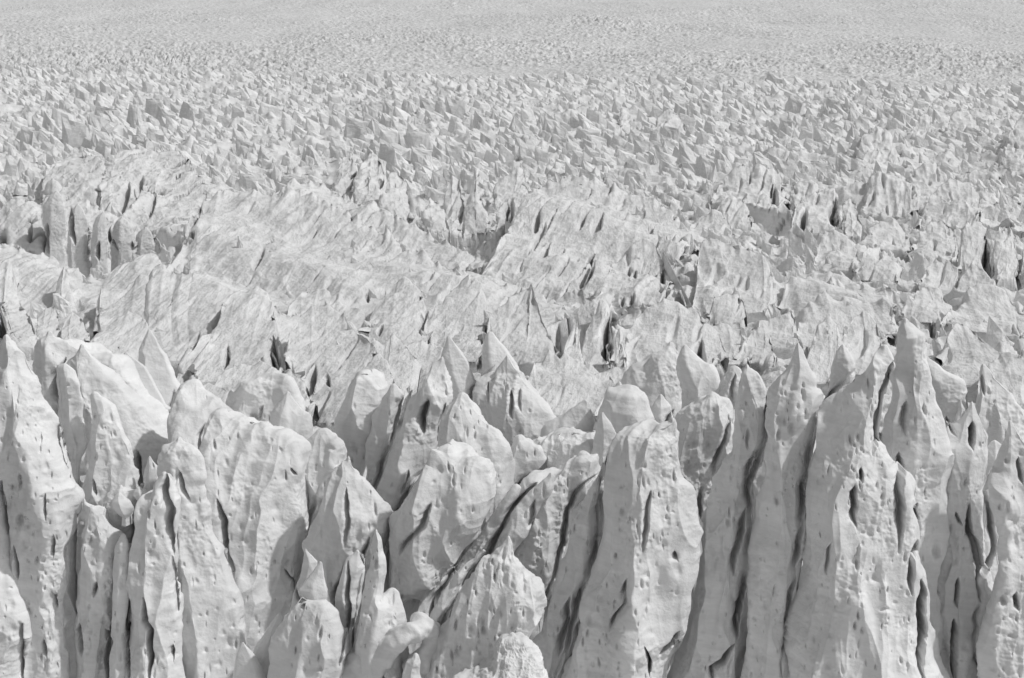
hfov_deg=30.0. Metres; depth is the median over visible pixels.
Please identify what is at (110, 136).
ice tooth
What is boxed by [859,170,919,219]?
ice slab
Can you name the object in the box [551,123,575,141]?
ice tooth
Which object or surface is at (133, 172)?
ice ridge
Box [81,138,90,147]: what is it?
ice tooth
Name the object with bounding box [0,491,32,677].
ice pinnacle
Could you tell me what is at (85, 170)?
ice ridge
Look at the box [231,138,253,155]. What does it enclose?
ice tooth
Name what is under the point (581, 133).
ice tooth
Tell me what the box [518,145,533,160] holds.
ice tooth
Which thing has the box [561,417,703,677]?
ice pinnacle
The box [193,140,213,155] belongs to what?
ice tooth
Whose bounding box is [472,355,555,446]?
ice fin
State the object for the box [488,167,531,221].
ice slab
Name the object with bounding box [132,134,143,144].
ice tooth
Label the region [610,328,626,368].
ice slab
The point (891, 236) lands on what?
ice slab
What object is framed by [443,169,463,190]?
ice tooth
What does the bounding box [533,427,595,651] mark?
ice fin
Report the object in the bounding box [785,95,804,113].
ice tooth
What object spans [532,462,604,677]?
ice fin
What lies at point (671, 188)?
ice tooth
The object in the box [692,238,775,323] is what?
ice slab
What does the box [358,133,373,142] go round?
ice tooth
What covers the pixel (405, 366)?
ice slab
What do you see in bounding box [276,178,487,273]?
ice ridge
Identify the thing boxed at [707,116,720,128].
ice tooth
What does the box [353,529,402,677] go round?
ice pinnacle
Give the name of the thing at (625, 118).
ice slab
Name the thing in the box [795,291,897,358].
ice slab
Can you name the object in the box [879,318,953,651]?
ice pinnacle
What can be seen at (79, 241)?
ice pinnacle
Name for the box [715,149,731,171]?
ice tooth
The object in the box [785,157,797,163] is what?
ice tooth
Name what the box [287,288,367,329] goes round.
ice slab
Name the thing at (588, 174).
ice tooth
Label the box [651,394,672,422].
ice block
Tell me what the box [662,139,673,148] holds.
ice tooth
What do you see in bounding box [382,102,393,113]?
ice tooth
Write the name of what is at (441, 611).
ice fin
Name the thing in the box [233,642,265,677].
ice slab
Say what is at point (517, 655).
ice block
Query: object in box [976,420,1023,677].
ice pinnacle
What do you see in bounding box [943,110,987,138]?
ice slab
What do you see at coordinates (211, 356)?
ice slab
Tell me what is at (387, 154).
ice tooth
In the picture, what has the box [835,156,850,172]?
ice tooth
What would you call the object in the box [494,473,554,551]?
ice fin
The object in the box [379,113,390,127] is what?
ice tooth
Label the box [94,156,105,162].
ice tooth
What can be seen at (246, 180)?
ice tooth
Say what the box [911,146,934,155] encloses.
ice tooth
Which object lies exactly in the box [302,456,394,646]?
ice pinnacle
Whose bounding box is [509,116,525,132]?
ice tooth
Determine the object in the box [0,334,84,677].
ice pinnacle
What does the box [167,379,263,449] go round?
ice fin
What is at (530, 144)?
ice tooth
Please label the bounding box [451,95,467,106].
ice tooth
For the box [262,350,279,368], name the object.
ice fin
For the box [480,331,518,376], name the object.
ice slab
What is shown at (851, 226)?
ice slab
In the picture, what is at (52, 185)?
ice pinnacle
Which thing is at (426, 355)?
ice slab
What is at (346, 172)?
ice slab
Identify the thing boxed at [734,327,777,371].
ice slab
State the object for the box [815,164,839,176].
ice tooth
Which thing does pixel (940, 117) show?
ice tooth
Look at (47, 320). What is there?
ice fin
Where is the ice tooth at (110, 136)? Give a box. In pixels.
[101,128,114,140]
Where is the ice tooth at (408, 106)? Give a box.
[401,99,423,113]
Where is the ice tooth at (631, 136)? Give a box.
[628,132,647,143]
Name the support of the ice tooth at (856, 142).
on the glacier surface
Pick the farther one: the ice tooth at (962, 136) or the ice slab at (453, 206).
the ice tooth at (962, 136)
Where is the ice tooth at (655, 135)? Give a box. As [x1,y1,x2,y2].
[649,130,672,143]
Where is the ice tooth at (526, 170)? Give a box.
[520,163,532,175]
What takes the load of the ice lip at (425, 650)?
attached to the ice fin at (502, 591)
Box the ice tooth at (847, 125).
[843,120,854,132]
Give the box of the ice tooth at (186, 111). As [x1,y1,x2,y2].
[179,101,194,121]
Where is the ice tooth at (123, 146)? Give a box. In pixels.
[119,142,129,150]
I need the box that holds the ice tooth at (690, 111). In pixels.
[687,104,706,120]
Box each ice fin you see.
[0,259,38,360]
[32,330,169,473]
[36,304,60,338]
[52,267,76,305]
[56,363,86,487]
[58,344,168,484]
[65,391,139,613]
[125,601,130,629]
[143,456,157,491]
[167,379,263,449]
[199,407,310,651]
[225,372,305,421]
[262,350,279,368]
[267,597,349,677]
[270,391,312,579]
[305,428,346,534]
[335,550,364,649]
[352,587,409,662]
[365,383,403,490]
[388,439,495,602]
[403,566,456,653]
[425,536,546,677]
[430,549,485,624]
[438,392,514,572]
[456,484,520,578]
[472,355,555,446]
[487,450,603,639]
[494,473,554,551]
[511,434,546,484]
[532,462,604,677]
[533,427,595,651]
[540,400,594,436]
[591,412,615,535]
[596,382,621,423]
[598,384,653,433]
[621,341,681,417]
[675,391,733,614]
[676,345,719,408]
[747,460,765,617]
[927,356,967,426]
[954,399,964,421]
[975,364,1023,562]
[982,440,1000,581]
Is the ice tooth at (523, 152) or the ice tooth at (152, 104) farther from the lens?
the ice tooth at (152, 104)
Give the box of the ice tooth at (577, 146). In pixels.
[567,138,582,151]
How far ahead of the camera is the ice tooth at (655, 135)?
586.60 m
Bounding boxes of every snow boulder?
[112,493,134,525]
[133,483,146,499]
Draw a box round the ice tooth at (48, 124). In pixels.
[42,111,57,131]
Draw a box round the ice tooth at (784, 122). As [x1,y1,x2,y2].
[779,118,793,133]
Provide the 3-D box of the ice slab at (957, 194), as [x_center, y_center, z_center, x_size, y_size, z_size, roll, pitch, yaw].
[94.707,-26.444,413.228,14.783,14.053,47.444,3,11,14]
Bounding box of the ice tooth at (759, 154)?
[753,152,768,165]
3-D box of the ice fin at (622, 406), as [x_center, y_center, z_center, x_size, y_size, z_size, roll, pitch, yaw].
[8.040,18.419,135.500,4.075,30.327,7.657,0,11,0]
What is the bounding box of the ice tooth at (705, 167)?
[695,154,717,182]
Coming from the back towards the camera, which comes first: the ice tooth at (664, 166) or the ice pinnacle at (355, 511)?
the ice tooth at (664, 166)
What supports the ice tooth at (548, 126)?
on the glacier surface
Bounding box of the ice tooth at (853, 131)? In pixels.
[845,124,859,141]
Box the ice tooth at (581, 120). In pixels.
[578,118,593,126]
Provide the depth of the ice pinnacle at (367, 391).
137.22 m
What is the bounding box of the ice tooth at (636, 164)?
[624,156,649,173]
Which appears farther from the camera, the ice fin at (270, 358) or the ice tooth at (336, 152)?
the ice tooth at (336, 152)
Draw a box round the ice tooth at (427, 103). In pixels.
[419,96,434,109]
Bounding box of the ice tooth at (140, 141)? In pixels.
[135,138,143,146]
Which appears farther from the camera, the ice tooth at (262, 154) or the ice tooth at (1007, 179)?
the ice tooth at (262, 154)
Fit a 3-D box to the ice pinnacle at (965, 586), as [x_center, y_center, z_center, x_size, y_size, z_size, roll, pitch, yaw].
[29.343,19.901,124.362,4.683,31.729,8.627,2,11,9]
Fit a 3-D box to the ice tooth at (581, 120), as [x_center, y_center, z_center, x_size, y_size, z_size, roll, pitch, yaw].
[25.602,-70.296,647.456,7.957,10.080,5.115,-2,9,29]
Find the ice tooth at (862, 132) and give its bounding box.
[860,129,867,136]
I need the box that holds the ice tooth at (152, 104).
[145,98,162,117]
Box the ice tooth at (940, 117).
[932,109,949,122]
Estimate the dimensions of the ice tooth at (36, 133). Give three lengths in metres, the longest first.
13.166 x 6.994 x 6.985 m
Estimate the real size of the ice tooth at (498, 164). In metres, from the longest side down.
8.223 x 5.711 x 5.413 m
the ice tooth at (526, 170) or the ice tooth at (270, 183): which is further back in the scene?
the ice tooth at (526, 170)
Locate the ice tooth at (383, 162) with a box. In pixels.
[364,153,386,172]
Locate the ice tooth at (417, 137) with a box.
[406,129,432,149]
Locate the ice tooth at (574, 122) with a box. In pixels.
[570,115,578,128]
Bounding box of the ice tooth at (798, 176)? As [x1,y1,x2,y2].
[792,171,818,185]
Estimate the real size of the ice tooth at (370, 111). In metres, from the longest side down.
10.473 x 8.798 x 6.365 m
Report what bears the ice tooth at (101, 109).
on the glacier surface
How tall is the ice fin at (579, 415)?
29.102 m
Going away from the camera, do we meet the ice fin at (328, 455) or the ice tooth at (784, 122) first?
the ice fin at (328, 455)
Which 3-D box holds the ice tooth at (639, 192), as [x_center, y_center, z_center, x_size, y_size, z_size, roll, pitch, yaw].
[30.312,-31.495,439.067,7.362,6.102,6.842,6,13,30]
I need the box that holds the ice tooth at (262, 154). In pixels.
[256,145,269,164]
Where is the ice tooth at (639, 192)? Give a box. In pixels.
[631,189,661,201]
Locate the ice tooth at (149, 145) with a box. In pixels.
[144,139,159,150]
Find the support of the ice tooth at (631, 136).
on the glacier surface
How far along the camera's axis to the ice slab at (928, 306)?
235.34 m
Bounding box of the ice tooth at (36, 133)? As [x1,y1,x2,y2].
[16,129,38,139]
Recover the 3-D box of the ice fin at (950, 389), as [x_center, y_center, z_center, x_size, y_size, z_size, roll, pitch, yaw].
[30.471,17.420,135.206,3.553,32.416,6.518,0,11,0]
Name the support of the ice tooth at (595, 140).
on the glacier surface
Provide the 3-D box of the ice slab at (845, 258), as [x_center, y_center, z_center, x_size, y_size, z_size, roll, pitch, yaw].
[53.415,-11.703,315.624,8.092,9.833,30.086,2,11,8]
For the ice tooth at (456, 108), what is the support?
on the glacier surface
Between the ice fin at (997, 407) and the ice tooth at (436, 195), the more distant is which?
the ice tooth at (436, 195)
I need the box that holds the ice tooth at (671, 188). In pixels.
[665,185,693,193]
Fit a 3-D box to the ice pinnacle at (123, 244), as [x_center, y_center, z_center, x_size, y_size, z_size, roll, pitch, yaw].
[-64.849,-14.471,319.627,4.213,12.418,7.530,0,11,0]
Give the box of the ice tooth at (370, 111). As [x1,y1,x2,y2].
[362,104,378,118]
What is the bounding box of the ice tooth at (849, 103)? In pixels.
[845,96,867,114]
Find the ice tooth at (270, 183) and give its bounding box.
[245,169,275,188]
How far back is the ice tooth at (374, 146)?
546.80 m
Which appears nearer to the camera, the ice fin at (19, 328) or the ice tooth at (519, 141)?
the ice fin at (19, 328)
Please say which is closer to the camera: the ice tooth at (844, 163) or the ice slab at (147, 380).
the ice slab at (147, 380)
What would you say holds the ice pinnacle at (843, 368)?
on the glacier surface
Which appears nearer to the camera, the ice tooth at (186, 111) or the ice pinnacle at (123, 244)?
the ice pinnacle at (123, 244)
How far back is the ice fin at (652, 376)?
152.27 m
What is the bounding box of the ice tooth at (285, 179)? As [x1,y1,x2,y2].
[281,174,305,184]
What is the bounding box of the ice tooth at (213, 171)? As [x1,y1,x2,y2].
[209,165,225,182]
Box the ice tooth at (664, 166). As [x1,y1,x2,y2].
[659,159,677,174]
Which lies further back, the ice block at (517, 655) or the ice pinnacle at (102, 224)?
the ice pinnacle at (102, 224)
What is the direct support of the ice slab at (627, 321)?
on the glacier surface
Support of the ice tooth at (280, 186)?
on the glacier surface
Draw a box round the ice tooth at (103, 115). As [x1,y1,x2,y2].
[98,113,110,120]
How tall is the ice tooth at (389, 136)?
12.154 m
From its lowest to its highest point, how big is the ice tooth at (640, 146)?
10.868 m
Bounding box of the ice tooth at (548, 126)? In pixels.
[541,115,559,137]
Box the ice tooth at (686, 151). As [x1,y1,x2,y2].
[677,142,696,164]
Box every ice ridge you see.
[0,192,161,260]
[0,242,172,326]
[40,151,110,204]
[97,148,212,248]
[166,184,627,362]
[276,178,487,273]
[480,175,698,308]
[708,163,790,235]
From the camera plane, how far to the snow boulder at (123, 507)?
119.69 m
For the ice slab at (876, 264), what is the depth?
295.13 m
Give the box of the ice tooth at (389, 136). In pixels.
[378,126,407,147]
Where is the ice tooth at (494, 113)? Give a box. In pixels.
[489,108,503,119]
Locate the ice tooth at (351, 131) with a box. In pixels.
[344,123,366,138]
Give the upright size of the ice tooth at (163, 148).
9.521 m
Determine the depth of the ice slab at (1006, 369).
176.05 m
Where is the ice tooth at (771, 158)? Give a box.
[766,152,779,163]
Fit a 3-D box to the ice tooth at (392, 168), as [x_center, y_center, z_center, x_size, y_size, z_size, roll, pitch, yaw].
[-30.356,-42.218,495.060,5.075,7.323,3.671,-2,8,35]
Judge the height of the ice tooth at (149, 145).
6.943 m
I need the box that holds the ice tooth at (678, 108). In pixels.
[674,103,686,116]
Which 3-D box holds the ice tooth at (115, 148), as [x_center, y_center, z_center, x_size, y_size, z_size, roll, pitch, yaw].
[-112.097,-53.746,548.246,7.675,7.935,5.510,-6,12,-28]
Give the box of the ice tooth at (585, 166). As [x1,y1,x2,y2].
[582,160,592,171]
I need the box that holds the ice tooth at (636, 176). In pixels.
[624,170,644,185]
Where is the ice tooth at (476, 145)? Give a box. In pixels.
[467,137,486,152]
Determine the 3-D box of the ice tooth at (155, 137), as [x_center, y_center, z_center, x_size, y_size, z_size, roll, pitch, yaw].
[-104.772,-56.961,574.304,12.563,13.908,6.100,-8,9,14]
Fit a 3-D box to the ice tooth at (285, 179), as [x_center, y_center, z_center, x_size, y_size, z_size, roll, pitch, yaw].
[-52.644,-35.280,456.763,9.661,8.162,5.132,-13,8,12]
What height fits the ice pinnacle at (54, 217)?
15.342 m
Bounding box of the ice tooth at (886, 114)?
[876,107,892,119]
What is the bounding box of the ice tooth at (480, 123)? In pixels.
[473,110,490,131]
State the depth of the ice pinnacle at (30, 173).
459.01 m
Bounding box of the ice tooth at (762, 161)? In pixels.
[754,154,777,171]
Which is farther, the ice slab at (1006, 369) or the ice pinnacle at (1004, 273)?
the ice pinnacle at (1004, 273)
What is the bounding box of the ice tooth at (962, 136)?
[956,130,972,142]
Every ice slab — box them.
[60,312,89,342]
[89,310,148,359]
[93,264,299,377]
[124,352,170,411]
[138,329,180,405]
[176,286,285,384]
[188,342,230,378]
[203,383,228,402]
[214,361,319,418]
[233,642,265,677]
[253,613,281,677]
[283,301,412,447]
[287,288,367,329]
[289,549,317,611]
[298,561,329,601]
[332,155,356,199]
[336,333,421,396]
[350,147,386,205]
[358,276,432,345]
[378,172,413,223]
[398,340,442,392]
[421,198,450,242]
[423,274,487,373]
[441,335,475,403]
[443,175,465,249]
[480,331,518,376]
[484,285,557,375]
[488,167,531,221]
[528,349,614,429]
[555,288,641,330]
[570,367,626,394]
[581,300,613,372]
[584,238,686,306]
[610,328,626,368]
[618,107,641,130]
[622,298,728,380]
[653,109,686,133]
[689,209,738,240]
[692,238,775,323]
[706,286,746,328]
[712,322,752,372]
[715,365,741,431]
[717,196,753,230]
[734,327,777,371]
[758,309,803,359]
[777,275,904,315]
[788,180,818,227]
[788,187,839,242]
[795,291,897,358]
[807,316,841,394]
[813,230,860,279]
[839,198,861,242]
[841,311,886,393]
[852,247,907,291]
[855,126,899,163]
[857,219,911,262]
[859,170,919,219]
[895,286,955,338]
[904,221,958,261]
[908,113,933,139]
[908,163,946,206]
[912,176,983,230]
[917,255,957,294]
[934,323,999,392]
[935,284,1023,342]
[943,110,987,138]
[952,262,995,291]
[976,352,1023,408]
[984,117,1023,181]
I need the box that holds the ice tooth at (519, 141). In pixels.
[515,137,528,148]
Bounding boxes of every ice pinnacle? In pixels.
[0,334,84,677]
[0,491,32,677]
[25,168,38,182]
[32,215,40,223]
[42,190,67,264]
[43,178,61,195]
[67,203,91,277]
[74,499,130,677]
[90,211,112,273]
[109,533,129,677]
[110,216,137,271]
[125,471,185,677]
[135,227,154,255]
[157,437,246,677]
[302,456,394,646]
[334,368,387,475]
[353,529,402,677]
[377,357,452,592]
[457,168,492,254]
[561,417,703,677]
[563,322,583,362]
[667,364,767,677]
[740,343,823,677]
[783,344,949,677]
[820,344,855,406]
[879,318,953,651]
[937,401,993,677]
[957,221,990,280]
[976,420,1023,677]
[990,227,1018,290]
[1018,248,1023,288]
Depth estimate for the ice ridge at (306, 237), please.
285.65 m
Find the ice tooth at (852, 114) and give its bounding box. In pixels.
[847,108,862,120]
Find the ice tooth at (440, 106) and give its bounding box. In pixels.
[434,100,445,115]
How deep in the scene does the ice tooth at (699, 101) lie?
745.85 m
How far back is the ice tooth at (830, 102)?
742.14 m
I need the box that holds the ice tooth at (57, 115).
[52,107,76,124]
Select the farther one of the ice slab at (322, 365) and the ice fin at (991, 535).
the ice slab at (322, 365)
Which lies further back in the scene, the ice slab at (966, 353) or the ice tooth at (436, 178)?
the ice tooth at (436, 178)
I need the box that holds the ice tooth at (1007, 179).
[1002,172,1017,188]
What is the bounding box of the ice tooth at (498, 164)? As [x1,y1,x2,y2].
[494,161,505,177]
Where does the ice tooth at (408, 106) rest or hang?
on the glacier surface
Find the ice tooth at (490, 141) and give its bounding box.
[480,133,496,148]
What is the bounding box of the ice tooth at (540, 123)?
[536,113,543,128]
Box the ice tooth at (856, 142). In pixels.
[850,135,860,151]
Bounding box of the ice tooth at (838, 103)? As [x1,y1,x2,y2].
[834,101,849,113]
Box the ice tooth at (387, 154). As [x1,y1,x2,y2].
[378,143,397,169]
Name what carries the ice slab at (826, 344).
on the glacier surface
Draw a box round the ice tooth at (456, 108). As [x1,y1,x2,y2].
[446,96,470,118]
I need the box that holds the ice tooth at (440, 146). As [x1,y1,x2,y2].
[436,142,445,151]
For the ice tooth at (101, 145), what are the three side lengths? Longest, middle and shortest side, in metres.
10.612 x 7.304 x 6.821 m
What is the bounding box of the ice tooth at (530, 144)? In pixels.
[523,137,535,152]
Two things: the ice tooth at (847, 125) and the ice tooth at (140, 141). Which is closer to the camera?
the ice tooth at (140, 141)
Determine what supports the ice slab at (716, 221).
on the glacier surface
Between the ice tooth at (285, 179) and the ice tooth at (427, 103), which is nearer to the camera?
the ice tooth at (285, 179)
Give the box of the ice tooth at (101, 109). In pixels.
[95,106,120,117]
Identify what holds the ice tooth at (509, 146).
on the glacier surface
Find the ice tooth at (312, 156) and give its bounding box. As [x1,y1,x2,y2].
[304,145,322,165]
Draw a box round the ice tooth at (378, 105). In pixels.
[369,102,391,111]
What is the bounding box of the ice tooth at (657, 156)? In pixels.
[651,150,667,164]
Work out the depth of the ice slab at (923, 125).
624.45 m
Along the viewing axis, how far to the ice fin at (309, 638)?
116.68 m
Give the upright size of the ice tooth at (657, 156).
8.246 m
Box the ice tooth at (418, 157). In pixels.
[412,151,437,169]
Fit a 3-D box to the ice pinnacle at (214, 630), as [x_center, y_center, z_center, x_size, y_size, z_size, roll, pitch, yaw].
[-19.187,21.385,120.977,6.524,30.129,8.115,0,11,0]
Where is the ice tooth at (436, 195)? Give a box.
[423,185,444,203]
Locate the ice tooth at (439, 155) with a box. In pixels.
[432,145,449,163]
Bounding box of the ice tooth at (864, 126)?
[854,120,872,129]
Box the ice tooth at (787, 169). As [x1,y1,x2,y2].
[777,159,799,178]
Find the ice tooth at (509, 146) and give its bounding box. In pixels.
[505,141,513,150]
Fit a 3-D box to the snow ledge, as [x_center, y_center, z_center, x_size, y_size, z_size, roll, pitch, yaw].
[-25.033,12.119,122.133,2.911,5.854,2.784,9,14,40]
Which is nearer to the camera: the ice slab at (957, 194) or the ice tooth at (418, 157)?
the ice slab at (957, 194)
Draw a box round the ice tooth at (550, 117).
[546,113,567,131]
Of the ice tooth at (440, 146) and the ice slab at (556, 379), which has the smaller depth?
the ice slab at (556, 379)
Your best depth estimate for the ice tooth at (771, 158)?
506.91 m
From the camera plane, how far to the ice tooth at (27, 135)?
581.01 m
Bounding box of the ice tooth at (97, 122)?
[85,113,116,133]
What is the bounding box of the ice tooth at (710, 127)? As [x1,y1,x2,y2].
[704,120,723,134]
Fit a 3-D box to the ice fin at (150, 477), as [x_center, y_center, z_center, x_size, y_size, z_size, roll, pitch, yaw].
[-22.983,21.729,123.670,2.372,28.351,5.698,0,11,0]
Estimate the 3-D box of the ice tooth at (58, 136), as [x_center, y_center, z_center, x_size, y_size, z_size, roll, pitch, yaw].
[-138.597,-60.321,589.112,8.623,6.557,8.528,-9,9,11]
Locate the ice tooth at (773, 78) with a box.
[765,71,782,84]
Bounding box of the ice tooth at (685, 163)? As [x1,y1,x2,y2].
[681,162,695,171]
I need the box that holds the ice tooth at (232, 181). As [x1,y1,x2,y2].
[226,175,239,190]
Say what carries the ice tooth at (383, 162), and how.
on the glacier surface
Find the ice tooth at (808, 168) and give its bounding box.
[797,160,816,177]
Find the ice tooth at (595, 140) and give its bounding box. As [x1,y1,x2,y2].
[587,135,602,149]
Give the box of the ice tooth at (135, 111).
[126,104,159,127]
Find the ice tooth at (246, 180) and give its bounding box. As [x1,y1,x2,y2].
[239,173,265,191]
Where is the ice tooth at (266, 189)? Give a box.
[258,182,275,194]
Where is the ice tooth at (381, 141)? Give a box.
[379,138,398,153]
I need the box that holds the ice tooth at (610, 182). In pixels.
[606,178,625,189]
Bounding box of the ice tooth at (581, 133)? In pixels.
[574,127,601,139]
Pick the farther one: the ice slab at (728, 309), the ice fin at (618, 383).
the ice slab at (728, 309)
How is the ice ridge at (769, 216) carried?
on the glacier surface
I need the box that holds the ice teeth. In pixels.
[0,60,1023,354]
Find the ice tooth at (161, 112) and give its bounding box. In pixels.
[155,105,176,123]
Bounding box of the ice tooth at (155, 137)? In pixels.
[146,129,176,146]
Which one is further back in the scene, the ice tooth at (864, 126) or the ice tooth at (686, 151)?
the ice tooth at (864, 126)
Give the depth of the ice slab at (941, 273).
294.37 m
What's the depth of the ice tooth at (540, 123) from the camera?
651.03 m
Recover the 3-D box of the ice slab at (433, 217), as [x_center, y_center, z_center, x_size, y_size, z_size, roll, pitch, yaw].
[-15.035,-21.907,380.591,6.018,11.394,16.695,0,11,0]
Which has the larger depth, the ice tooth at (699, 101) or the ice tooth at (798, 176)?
the ice tooth at (699, 101)
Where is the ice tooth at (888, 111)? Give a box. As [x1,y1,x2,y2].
[884,109,892,115]
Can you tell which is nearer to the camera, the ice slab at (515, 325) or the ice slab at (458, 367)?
the ice slab at (458, 367)
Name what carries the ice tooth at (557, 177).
on the glacier surface
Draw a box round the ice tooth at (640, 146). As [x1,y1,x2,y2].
[633,137,662,154]
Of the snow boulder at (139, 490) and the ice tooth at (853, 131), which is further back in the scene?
the ice tooth at (853, 131)
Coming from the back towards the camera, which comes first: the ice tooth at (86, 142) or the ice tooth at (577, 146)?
the ice tooth at (86, 142)
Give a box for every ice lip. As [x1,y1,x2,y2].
[342,612,440,677]
[402,637,438,677]
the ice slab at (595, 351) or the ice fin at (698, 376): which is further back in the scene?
the ice slab at (595, 351)
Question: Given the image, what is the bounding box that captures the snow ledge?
[98,485,136,543]
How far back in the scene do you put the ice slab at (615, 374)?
176.83 m
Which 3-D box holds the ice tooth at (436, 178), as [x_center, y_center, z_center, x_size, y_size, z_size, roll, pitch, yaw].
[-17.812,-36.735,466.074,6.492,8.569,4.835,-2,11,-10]
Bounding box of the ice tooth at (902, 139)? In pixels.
[898,133,914,146]
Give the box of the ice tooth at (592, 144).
[582,138,597,149]
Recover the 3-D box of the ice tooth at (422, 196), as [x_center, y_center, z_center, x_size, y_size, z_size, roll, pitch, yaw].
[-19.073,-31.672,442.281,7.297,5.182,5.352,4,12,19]
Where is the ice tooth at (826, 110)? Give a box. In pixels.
[822,102,834,115]
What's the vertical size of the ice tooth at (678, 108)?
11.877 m
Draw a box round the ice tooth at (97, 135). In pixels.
[89,127,112,148]
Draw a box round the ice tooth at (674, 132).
[663,125,687,141]
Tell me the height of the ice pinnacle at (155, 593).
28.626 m
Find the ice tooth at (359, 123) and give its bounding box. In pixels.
[346,116,368,129]
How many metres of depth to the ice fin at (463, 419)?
128.47 m
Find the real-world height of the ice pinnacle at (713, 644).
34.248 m
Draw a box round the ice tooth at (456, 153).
[445,143,469,164]
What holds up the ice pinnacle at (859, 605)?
on the glacier surface
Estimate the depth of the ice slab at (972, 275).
290.48 m
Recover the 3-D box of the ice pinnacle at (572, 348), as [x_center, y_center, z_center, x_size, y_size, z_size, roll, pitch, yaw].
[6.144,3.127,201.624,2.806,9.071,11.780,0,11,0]
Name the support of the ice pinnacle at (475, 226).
on the glacier surface
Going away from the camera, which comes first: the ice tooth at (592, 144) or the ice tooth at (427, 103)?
the ice tooth at (592, 144)
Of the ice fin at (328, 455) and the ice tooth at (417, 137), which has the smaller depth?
the ice fin at (328, 455)
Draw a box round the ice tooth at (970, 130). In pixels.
[963,126,986,137]
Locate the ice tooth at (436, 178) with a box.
[428,170,448,188]
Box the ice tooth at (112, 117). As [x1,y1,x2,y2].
[104,110,120,123]
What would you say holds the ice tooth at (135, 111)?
on the glacier surface
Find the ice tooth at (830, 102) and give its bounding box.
[826,97,844,107]
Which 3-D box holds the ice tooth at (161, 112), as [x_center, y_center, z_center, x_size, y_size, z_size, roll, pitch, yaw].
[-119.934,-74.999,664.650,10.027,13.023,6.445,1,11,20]
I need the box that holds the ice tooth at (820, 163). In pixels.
[810,161,831,167]
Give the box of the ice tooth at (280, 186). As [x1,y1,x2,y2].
[276,182,285,191]
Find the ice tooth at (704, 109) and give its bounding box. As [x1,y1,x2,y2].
[700,103,715,114]
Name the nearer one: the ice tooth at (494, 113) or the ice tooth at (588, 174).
the ice tooth at (588, 174)
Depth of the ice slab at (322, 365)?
182.98 m
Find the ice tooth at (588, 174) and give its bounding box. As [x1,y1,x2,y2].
[579,169,597,180]
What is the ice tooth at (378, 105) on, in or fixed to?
on the glacier surface
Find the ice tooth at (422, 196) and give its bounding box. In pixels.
[419,191,427,202]
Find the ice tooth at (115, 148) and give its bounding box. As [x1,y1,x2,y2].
[110,138,128,157]
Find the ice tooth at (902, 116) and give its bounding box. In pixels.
[893,107,912,123]
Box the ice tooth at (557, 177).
[554,171,561,181]
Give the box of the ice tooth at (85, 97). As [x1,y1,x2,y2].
[74,87,93,105]
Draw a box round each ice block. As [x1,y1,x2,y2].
[402,653,420,677]
[453,632,547,677]
[491,199,510,252]
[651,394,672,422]
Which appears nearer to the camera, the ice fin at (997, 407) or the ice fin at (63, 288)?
the ice fin at (997, 407)
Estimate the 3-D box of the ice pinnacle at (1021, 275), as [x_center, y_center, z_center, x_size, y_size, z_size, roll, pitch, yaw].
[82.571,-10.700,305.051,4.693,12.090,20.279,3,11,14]
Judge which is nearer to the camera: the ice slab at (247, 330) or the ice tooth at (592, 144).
the ice slab at (247, 330)
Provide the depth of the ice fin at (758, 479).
125.74 m
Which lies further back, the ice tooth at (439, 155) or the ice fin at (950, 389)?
the ice tooth at (439, 155)
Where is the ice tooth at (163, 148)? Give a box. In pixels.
[144,136,173,151]
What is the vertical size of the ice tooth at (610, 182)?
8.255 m
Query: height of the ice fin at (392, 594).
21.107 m
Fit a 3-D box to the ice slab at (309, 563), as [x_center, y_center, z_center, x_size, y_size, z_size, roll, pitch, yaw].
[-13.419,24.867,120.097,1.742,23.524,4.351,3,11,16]
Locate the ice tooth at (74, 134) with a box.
[62,117,90,148]
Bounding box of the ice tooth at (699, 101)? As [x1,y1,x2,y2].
[697,98,717,113]
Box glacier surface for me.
[0,0,1023,677]
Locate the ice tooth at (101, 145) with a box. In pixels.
[95,139,113,153]
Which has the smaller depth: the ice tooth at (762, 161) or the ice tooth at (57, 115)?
the ice tooth at (762, 161)
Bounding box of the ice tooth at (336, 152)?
[329,143,352,158]
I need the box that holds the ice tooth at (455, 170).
[449,163,461,179]
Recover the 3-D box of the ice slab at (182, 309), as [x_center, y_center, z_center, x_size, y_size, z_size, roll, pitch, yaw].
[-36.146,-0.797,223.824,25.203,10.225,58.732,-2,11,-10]
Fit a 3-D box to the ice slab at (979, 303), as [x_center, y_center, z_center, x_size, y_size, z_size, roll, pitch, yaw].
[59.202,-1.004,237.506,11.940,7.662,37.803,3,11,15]
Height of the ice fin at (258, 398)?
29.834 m
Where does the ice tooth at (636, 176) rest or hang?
on the glacier surface
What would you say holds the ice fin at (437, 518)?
on the glacier surface
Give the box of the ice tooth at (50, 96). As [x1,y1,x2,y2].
[45,90,58,102]
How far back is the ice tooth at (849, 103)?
737.52 m
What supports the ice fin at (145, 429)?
on the glacier surface
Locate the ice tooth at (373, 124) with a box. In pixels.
[367,117,385,135]
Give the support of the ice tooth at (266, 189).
on the glacier surface
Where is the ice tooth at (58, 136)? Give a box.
[56,134,61,141]
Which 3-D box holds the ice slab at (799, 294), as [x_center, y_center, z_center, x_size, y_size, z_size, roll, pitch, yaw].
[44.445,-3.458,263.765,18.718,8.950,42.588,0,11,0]
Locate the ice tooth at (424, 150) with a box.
[413,147,432,155]
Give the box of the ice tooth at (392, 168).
[388,162,399,175]
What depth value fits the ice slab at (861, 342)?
200.88 m
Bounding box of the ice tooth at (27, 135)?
[20,126,38,151]
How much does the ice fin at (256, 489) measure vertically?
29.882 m
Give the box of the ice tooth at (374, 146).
[368,140,379,155]
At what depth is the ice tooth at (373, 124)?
622.84 m

